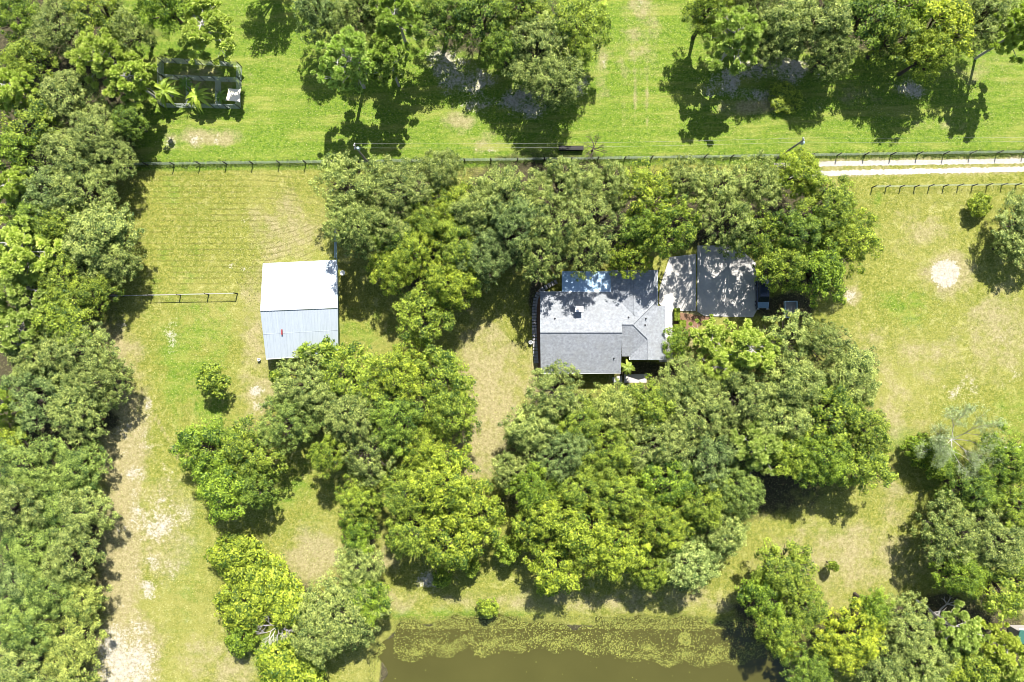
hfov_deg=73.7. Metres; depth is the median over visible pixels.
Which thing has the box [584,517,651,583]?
broadleaf tree
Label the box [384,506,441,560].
broadleaf tree
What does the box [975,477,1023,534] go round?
broadleaf tree
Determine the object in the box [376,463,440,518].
broadleaf tree
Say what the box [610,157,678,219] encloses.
broadleaf tree
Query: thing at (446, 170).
oak tree
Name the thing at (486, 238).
oak tree
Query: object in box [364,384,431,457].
broadleaf tree
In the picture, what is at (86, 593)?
broadleaf tree
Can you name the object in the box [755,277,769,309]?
parked car
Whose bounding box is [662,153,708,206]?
oak tree
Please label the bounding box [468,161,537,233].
oak tree
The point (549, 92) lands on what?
oak tree
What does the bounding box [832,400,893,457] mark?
broadleaf tree
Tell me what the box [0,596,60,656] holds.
broadleaf tree
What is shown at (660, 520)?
broadleaf tree
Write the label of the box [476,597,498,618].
shrub
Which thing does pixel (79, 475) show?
broadleaf tree
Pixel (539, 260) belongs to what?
oak tree
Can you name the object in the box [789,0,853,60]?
oak tree
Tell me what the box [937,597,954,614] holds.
fallen branch
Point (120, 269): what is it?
oak tree
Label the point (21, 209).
broadleaf tree
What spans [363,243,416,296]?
broadleaf tree
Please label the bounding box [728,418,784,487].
broadleaf tree
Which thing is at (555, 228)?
oak tree
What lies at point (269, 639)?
dead tree
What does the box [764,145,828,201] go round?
broadleaf tree
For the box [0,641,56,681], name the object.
broadleaf tree
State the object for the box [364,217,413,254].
broadleaf tree
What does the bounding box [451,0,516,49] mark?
broadleaf tree
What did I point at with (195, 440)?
broadleaf tree
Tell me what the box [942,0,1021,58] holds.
oak tree
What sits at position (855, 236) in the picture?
broadleaf tree
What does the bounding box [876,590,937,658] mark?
oak tree
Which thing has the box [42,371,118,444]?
oak tree
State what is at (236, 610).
shrub
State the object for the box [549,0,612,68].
broadleaf tree
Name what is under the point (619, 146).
power line
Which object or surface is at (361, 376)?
broadleaf tree
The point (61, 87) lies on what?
oak tree
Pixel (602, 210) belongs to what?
oak tree
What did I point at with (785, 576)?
broadleaf tree
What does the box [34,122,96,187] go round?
oak tree
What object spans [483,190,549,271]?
oak tree
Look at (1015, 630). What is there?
garden shed
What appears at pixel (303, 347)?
tree
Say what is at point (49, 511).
broadleaf tree
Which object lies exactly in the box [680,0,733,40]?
broadleaf tree
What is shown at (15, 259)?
pine tree
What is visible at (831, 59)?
oak tree
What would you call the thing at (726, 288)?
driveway
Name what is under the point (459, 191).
broadleaf tree
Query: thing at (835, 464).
broadleaf tree
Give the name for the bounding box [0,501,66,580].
broadleaf tree
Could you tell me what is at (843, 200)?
broadleaf tree
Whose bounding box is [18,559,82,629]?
broadleaf tree
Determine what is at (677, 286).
driveway
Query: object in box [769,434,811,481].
broadleaf tree
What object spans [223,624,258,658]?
shrub
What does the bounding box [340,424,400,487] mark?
oak tree
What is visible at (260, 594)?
broadleaf tree
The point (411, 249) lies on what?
broadleaf tree
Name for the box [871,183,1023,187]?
wire fence
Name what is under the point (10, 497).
broadleaf tree
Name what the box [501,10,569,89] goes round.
oak tree
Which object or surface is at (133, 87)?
pine tree
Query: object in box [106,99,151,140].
broadleaf tree
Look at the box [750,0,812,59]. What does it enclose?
oak tree
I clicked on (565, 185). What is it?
oak tree
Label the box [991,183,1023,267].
oak tree
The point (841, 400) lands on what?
broadleaf tree
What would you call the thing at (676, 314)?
hedge
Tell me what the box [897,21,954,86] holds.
broadleaf tree
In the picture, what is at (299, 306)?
metal shed
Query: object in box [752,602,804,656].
broadleaf tree
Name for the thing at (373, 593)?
broadleaf tree
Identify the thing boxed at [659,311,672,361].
pavement
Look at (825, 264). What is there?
broadleaf tree
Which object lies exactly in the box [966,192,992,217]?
shrub
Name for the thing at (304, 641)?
oak tree
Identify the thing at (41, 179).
oak tree
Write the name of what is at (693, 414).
oak tree
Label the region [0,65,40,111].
pine tree
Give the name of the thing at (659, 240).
broadleaf tree
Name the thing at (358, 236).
oak tree
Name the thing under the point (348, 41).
pine tree
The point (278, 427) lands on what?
oak tree
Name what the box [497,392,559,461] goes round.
oak tree
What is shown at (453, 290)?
broadleaf tree
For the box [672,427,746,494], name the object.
oak tree
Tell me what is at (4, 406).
broadleaf tree
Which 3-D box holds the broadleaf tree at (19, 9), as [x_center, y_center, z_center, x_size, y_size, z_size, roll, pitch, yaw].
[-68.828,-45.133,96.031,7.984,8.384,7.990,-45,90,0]
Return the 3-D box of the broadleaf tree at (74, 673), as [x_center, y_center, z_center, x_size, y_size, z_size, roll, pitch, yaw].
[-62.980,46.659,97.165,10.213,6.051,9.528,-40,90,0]
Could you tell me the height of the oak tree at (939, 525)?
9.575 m
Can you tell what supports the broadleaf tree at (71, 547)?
on the ground at (160, 540)
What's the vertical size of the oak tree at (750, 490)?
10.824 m
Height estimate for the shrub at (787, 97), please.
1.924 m
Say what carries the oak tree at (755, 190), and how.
on the ground at (160, 540)
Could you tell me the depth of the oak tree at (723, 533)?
92.27 m
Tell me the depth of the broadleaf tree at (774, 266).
91.62 m
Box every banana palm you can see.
[154,76,185,108]
[178,77,194,92]
[185,82,212,113]
[215,90,226,103]
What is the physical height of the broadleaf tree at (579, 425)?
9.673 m
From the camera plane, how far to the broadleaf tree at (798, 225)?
90.93 m
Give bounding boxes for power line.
[508,138,783,143]
[529,142,790,147]
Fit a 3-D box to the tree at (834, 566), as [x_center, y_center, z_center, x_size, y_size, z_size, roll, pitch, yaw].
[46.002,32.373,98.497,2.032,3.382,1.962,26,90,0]
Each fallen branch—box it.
[916,599,946,621]
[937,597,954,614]
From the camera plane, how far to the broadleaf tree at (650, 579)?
93.05 m
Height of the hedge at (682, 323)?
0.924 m
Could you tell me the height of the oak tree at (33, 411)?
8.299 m
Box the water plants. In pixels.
[368,615,796,681]
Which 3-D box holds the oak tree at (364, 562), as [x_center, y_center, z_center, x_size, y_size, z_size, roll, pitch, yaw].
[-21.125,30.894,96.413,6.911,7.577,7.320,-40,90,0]
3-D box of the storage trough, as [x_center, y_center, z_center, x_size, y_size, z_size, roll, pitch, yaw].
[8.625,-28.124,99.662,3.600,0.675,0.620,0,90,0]
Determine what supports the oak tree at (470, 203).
on the ground at (160, 540)
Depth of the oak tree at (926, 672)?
92.38 m
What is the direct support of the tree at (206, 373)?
on the ground at (160, 540)
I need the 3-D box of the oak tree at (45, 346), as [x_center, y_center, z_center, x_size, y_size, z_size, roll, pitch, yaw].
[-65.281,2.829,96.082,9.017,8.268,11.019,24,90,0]
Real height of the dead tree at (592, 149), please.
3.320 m
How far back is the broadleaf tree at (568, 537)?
89.96 m
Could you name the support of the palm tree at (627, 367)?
on the ground at (160, 540)
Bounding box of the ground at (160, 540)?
[0,0,1023,681]
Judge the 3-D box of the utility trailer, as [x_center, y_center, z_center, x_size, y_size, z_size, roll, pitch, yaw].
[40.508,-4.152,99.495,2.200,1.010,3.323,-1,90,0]
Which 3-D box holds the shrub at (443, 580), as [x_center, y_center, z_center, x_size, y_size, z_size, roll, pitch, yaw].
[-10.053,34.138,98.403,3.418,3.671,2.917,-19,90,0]
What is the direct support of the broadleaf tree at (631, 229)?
on the ground at (160, 540)
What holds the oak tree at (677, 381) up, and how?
on the ground at (160, 540)
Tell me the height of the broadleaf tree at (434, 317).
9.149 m
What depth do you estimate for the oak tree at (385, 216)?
91.53 m
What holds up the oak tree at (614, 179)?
on the ground at (160, 540)
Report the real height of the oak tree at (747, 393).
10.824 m
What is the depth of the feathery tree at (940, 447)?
93.83 m
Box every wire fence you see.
[113,292,237,296]
[138,157,544,164]
[544,150,1023,160]
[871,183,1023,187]
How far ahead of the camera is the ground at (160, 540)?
100.00 m
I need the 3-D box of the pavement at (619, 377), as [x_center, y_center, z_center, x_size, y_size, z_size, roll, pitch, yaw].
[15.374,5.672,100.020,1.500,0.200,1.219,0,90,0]
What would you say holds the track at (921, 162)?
on the ground at (160, 540)
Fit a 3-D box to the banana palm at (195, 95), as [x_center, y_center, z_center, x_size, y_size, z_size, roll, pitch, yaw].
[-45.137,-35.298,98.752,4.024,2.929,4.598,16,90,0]
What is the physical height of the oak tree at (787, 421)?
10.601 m
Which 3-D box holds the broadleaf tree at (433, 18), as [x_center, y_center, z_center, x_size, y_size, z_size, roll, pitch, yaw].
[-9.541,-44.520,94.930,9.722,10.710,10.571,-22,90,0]
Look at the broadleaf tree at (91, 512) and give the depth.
94.69 m
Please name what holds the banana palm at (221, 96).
on the ground at (160, 540)
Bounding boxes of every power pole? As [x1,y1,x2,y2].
[353,143,367,161]
[777,137,804,158]
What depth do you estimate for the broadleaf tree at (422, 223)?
91.83 m
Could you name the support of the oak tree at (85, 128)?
on the ground at (160, 540)
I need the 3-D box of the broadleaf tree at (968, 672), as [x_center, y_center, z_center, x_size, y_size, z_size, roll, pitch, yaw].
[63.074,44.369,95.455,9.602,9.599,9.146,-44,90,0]
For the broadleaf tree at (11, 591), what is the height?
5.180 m
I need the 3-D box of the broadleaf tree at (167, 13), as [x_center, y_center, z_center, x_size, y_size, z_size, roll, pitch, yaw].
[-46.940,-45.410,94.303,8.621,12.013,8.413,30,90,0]
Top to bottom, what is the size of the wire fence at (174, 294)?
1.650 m
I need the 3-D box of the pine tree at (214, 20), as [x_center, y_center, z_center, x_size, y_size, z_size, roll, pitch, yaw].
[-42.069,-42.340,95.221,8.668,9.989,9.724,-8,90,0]
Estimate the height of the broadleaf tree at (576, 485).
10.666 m
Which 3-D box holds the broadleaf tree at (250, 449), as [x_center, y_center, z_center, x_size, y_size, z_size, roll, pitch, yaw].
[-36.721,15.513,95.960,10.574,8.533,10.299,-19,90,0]
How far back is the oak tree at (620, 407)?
92.08 m
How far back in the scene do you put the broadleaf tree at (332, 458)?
92.60 m
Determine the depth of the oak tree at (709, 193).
91.86 m
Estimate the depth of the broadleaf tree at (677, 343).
95.93 m
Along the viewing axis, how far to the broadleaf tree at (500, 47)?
92.14 m
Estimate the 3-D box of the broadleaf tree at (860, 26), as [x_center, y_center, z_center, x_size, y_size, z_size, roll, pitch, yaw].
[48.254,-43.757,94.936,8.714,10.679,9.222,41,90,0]
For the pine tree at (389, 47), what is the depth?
90.42 m
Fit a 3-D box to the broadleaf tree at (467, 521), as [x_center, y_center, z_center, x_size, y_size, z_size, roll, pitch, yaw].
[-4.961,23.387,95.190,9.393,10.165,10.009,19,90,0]
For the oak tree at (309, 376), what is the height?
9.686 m
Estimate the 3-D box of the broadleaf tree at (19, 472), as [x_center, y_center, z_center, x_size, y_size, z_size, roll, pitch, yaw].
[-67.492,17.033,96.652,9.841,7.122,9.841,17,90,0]
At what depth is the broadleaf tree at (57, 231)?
92.69 m
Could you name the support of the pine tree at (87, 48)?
on the ground at (160, 540)
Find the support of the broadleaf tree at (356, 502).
on the ground at (160, 540)
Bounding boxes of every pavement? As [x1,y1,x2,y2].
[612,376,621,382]
[624,374,646,382]
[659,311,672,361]
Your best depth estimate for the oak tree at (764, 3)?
91.81 m
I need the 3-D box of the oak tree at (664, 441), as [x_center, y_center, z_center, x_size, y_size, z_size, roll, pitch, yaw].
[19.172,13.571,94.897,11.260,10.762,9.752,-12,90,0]
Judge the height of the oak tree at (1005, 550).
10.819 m
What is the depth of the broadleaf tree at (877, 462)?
91.66 m
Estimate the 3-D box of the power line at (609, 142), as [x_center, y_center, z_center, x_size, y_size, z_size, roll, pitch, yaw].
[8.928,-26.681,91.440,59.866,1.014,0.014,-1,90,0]
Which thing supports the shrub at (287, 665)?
on the ground at (160, 540)
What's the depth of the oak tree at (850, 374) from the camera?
92.11 m
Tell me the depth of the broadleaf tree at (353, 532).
94.28 m
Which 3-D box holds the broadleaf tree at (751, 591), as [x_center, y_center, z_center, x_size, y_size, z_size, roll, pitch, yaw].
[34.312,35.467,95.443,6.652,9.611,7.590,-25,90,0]
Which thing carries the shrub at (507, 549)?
on the ground at (160, 540)
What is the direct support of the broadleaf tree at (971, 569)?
on the ground at (160, 540)
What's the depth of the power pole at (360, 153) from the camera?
93.52 m
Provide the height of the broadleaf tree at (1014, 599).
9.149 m
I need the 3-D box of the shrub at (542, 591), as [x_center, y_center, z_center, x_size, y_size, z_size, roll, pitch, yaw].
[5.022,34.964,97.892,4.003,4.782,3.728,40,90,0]
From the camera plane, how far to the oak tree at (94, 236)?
92.84 m
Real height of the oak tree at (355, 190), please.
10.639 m
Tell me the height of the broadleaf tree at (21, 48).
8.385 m
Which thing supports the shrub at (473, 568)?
on the ground at (160, 540)
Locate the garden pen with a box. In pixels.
[157,57,241,108]
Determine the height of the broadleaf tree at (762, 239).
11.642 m
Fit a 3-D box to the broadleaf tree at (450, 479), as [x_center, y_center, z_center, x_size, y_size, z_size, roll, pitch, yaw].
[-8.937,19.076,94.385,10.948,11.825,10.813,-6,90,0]
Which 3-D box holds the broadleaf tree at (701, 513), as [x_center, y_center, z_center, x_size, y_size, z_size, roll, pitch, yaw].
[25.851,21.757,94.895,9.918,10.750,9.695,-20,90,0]
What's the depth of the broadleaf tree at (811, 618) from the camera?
92.08 m
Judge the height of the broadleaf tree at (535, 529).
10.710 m
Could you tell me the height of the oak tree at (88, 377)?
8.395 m
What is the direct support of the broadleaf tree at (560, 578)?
on the ground at (160, 540)
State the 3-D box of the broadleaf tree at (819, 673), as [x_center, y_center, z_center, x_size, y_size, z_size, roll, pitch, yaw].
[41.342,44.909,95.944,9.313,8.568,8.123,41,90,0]
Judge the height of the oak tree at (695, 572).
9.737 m
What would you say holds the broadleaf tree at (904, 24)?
on the ground at (160, 540)
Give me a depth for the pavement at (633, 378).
99.90 m
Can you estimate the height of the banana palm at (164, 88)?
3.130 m
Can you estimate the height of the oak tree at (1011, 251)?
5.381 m
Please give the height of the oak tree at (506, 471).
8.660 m
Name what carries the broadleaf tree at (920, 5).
on the ground at (160, 540)
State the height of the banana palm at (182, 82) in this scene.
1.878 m
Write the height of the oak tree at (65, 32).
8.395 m
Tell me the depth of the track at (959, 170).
99.99 m
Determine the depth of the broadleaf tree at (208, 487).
92.64 m
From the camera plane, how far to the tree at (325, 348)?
93.70 m
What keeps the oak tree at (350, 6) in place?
on the ground at (160, 540)
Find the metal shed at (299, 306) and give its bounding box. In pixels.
[260,260,338,359]
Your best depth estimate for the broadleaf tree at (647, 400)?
91.67 m
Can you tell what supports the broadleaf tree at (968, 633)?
on the ground at (160, 540)
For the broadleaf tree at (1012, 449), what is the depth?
92.56 m
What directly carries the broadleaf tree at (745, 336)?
on the ground at (160, 540)
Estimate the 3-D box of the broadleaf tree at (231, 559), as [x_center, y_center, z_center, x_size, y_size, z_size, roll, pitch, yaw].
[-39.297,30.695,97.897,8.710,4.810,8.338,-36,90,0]
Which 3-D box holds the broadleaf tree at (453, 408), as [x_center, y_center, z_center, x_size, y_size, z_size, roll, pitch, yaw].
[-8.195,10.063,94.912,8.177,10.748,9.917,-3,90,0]
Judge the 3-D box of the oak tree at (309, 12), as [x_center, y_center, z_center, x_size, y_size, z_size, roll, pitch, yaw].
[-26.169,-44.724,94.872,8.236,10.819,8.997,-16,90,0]
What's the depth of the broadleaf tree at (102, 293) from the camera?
94.28 m
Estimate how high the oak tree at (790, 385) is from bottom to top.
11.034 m
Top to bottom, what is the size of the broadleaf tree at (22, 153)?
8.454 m
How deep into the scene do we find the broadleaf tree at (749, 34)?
90.50 m
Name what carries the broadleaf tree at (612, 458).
on the ground at (160, 540)
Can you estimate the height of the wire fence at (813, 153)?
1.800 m
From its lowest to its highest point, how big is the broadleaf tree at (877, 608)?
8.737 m
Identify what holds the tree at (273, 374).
on the ground at (160, 540)
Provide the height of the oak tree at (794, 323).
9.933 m
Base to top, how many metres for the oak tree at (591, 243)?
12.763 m
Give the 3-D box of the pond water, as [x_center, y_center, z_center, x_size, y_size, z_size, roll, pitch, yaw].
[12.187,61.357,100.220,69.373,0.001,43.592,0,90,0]
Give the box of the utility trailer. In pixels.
[781,301,797,317]
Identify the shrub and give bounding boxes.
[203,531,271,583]
[210,581,267,631]
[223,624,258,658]
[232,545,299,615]
[253,630,327,681]
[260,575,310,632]
[431,567,452,588]
[463,556,480,578]
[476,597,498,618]
[492,534,522,565]
[535,570,558,596]
[767,81,805,113]
[780,644,800,660]
[899,432,935,468]
[923,441,961,480]
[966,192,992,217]
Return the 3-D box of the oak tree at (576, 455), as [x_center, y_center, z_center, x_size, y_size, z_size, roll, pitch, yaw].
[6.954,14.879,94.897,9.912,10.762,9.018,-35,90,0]
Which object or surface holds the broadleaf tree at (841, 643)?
on the ground at (160, 540)
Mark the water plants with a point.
(681, 640)
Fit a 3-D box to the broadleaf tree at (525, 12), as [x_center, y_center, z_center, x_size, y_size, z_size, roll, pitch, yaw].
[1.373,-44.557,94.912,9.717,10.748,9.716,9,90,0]
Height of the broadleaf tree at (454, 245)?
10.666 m
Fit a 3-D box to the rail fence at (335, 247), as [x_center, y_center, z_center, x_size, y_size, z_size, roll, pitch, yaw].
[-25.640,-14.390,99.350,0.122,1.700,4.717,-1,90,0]
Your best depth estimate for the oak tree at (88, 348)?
93.68 m
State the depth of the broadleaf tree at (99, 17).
93.38 m
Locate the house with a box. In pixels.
[540,270,665,373]
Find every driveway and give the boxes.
[659,254,695,310]
[697,246,756,316]
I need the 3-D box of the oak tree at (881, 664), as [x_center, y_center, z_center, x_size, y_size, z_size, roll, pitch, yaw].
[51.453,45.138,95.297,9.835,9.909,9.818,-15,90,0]
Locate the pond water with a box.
[373,614,791,681]
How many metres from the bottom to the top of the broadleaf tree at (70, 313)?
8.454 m
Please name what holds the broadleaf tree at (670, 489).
on the ground at (160, 540)
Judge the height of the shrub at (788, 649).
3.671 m
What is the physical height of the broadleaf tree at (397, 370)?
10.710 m
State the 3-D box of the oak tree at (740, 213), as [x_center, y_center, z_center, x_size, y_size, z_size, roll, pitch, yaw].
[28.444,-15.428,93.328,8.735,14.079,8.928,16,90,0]
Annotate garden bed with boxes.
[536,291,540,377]
[673,313,709,364]
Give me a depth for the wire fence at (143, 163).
99.06 m
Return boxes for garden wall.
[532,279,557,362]
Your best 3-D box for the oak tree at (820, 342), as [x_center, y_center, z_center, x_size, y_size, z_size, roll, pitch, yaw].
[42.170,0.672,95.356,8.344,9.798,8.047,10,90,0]
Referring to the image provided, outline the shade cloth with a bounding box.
[226,88,240,101]
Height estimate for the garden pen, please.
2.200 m
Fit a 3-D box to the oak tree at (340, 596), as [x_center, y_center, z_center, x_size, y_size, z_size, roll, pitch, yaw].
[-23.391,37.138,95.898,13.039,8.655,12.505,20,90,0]
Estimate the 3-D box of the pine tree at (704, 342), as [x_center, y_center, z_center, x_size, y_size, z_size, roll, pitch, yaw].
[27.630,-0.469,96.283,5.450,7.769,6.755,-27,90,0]
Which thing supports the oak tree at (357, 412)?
on the ground at (160, 540)
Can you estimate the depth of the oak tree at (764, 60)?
93.30 m
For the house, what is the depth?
96.46 m
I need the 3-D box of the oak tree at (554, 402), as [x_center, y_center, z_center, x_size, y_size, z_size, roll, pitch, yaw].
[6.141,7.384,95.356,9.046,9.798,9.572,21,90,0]
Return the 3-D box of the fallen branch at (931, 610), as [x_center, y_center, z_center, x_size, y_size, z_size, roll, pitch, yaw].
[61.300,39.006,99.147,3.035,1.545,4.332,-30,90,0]
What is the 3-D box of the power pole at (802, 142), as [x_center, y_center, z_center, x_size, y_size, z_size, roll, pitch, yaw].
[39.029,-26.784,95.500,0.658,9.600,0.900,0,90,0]
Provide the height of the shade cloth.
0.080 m
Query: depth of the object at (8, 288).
92.50 m
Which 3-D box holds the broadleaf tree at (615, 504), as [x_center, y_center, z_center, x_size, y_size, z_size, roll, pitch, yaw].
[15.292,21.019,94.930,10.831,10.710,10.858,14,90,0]
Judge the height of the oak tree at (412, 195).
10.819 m
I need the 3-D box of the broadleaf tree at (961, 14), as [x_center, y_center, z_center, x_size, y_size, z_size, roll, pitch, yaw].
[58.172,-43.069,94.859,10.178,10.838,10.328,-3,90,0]
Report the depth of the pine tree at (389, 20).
89.50 m
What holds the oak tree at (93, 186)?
on the ground at (160, 540)
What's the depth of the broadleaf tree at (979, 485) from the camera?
93.59 m
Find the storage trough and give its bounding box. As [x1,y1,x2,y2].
[559,146,583,150]
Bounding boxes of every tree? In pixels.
[0,0,44,40]
[0,30,62,89]
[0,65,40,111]
[0,91,64,156]
[0,130,43,180]
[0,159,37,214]
[0,208,62,293]
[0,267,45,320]
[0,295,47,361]
[0,352,78,432]
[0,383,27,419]
[0,414,30,462]
[0,423,63,499]
[0,473,47,536]
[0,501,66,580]
[0,550,47,614]
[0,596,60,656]
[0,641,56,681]
[2,196,67,253]
[3,325,78,391]
[14,164,84,218]
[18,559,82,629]
[23,0,96,56]
[24,240,103,312]
[28,469,92,539]
[31,281,101,344]
[32,202,85,243]
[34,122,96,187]
[35,633,101,681]
[36,611,109,664]
[37,68,106,132]
[40,527,106,584]
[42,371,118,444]
[47,430,112,495]
[49,155,119,221]
[52,317,125,387]
[56,486,121,541]
[57,570,112,623]
[61,0,129,36]
[61,193,145,285]
[63,26,136,97]
[68,100,134,171]
[69,270,125,319]
[69,355,135,411]
[85,134,138,186]
[93,237,147,287]
[103,50,161,114]
[106,4,158,53]
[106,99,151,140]
[131,0,193,40]
[168,415,239,481]
[176,0,236,65]
[188,449,256,525]
[195,362,231,399]
[213,413,288,481]
[229,464,280,509]
[253,392,325,454]
[256,614,292,644]
[268,366,294,392]
[271,346,338,417]
[287,597,348,669]
[290,0,349,48]
[296,341,317,361]
[298,565,393,650]
[305,433,349,478]
[308,151,391,229]
[310,24,383,92]
[314,334,344,365]
[314,339,394,411]
[318,374,381,448]
[322,198,390,259]
[332,0,387,46]
[333,470,383,526]
[333,538,385,589]
[338,508,381,559]
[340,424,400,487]
[341,575,391,626]
[360,34,411,86]
[360,153,435,226]
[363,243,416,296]
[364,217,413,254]
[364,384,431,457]
[366,194,417,250]
[367,0,422,49]
[367,339,434,408]
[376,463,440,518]
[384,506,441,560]
[390,223,442,284]
[390,281,456,348]
[400,197,445,239]
[400,419,446,474]
[404,440,485,515]
[410,0,474,54]
[412,344,476,411]
[419,147,467,197]
[419,256,481,313]
[419,506,483,572]
[423,379,481,450]
[424,181,483,242]
[431,210,485,281]
[440,477,508,549]
[445,182,501,239]
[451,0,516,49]
[455,225,511,291]
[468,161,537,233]
[479,24,531,68]
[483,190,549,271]
[489,0,556,49]
[490,450,532,494]
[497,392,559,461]
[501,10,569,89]
[504,459,562,520]
[510,476,576,551]
[515,226,569,282]
[521,49,586,111]
[521,190,595,261]
[521,539,586,594]
[522,155,595,218]
[524,359,588,425]
[530,421,597,482]
[537,493,607,570]
[547,454,605,517]
[548,392,605,444]
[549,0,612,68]
[557,222,614,281]
[561,180,626,252]
[574,417,639,486]
[582,159,634,215]
[583,134,607,159]
[583,377,644,439]
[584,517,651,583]
[588,466,663,528]
[606,238,653,278]
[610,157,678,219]
[614,207,667,246]
[614,409,693,476]
[620,373,676,437]
[621,358,635,375]
[627,498,694,555]
[628,451,696,508]
[630,547,672,593]
[635,189,702,261]
[654,351,710,413]
[654,528,725,593]
[661,326,696,359]
[661,380,738,451]
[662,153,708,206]
[669,471,739,538]
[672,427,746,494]
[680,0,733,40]
[683,156,749,234]
[688,314,731,359]
[695,186,761,259]
[695,505,750,562]
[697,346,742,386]
[700,366,771,430]
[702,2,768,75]
[708,318,783,373]
[713,465,765,521]
[715,205,777,259]
[722,0,778,35]
[726,148,784,215]
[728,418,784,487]
[734,571,784,624]
[736,390,814,448]
[742,29,794,73]
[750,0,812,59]
[750,537,819,600]
[751,233,811,293]
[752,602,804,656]
[753,308,818,369]
[754,345,827,413]
[758,199,831,272]
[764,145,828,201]
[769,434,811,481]
[770,580,828,636]
[773,632,834,681]
[786,424,856,488]
[787,235,847,308]
[787,318,852,372]
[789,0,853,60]
[793,174,857,236]
[800,381,865,456]
[805,26,859,82]
[809,207,885,279]
[811,594,888,677]
[819,338,881,407]
[825,559,839,571]
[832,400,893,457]
[832,428,898,495]
[834,0,899,50]
[848,585,895,632]
[852,633,918,681]
[864,6,929,69]
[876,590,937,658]
[881,0,930,26]
[896,631,961,681]
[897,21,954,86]
[908,0,976,62]
[909,490,992,568]
[913,401,1011,483]
[928,546,991,599]
[928,599,990,664]
[931,630,1006,681]
[933,460,1004,516]
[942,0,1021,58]
[944,497,1023,581]
[963,556,1023,622]
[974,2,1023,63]
[975,420,1023,495]
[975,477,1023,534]
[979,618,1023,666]
[990,231,1023,261]
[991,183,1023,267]
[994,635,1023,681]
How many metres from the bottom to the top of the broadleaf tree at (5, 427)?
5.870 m
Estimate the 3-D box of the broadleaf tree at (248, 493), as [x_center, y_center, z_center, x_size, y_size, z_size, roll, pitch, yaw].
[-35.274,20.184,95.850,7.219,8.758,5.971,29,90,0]
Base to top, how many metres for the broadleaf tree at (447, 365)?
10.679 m
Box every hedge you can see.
[673,308,679,320]
[678,320,685,326]
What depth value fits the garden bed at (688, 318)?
99.92 m
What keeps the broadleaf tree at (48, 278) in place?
on the ground at (160, 540)
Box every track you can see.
[774,158,1023,166]
[790,166,1023,177]
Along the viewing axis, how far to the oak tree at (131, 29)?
93.49 m
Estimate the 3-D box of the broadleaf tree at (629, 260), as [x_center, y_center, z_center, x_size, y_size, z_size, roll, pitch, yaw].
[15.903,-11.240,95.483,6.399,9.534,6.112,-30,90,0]
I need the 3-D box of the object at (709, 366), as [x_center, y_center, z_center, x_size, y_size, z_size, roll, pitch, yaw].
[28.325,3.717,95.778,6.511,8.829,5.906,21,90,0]
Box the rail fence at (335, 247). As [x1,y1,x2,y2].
[334,230,337,258]
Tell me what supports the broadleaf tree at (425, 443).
on the ground at (160, 540)
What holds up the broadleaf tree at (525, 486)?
on the ground at (160, 540)
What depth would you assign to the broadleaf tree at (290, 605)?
96.44 m
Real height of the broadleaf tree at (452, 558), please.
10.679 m
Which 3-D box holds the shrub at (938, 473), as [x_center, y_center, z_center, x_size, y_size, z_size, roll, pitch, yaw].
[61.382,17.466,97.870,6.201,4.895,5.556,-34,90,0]
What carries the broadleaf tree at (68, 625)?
on the ground at (160, 540)
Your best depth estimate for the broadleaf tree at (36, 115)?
93.25 m
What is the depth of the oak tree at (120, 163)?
94.17 m
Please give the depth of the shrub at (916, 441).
96.88 m
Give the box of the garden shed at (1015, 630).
[1008,625,1023,643]

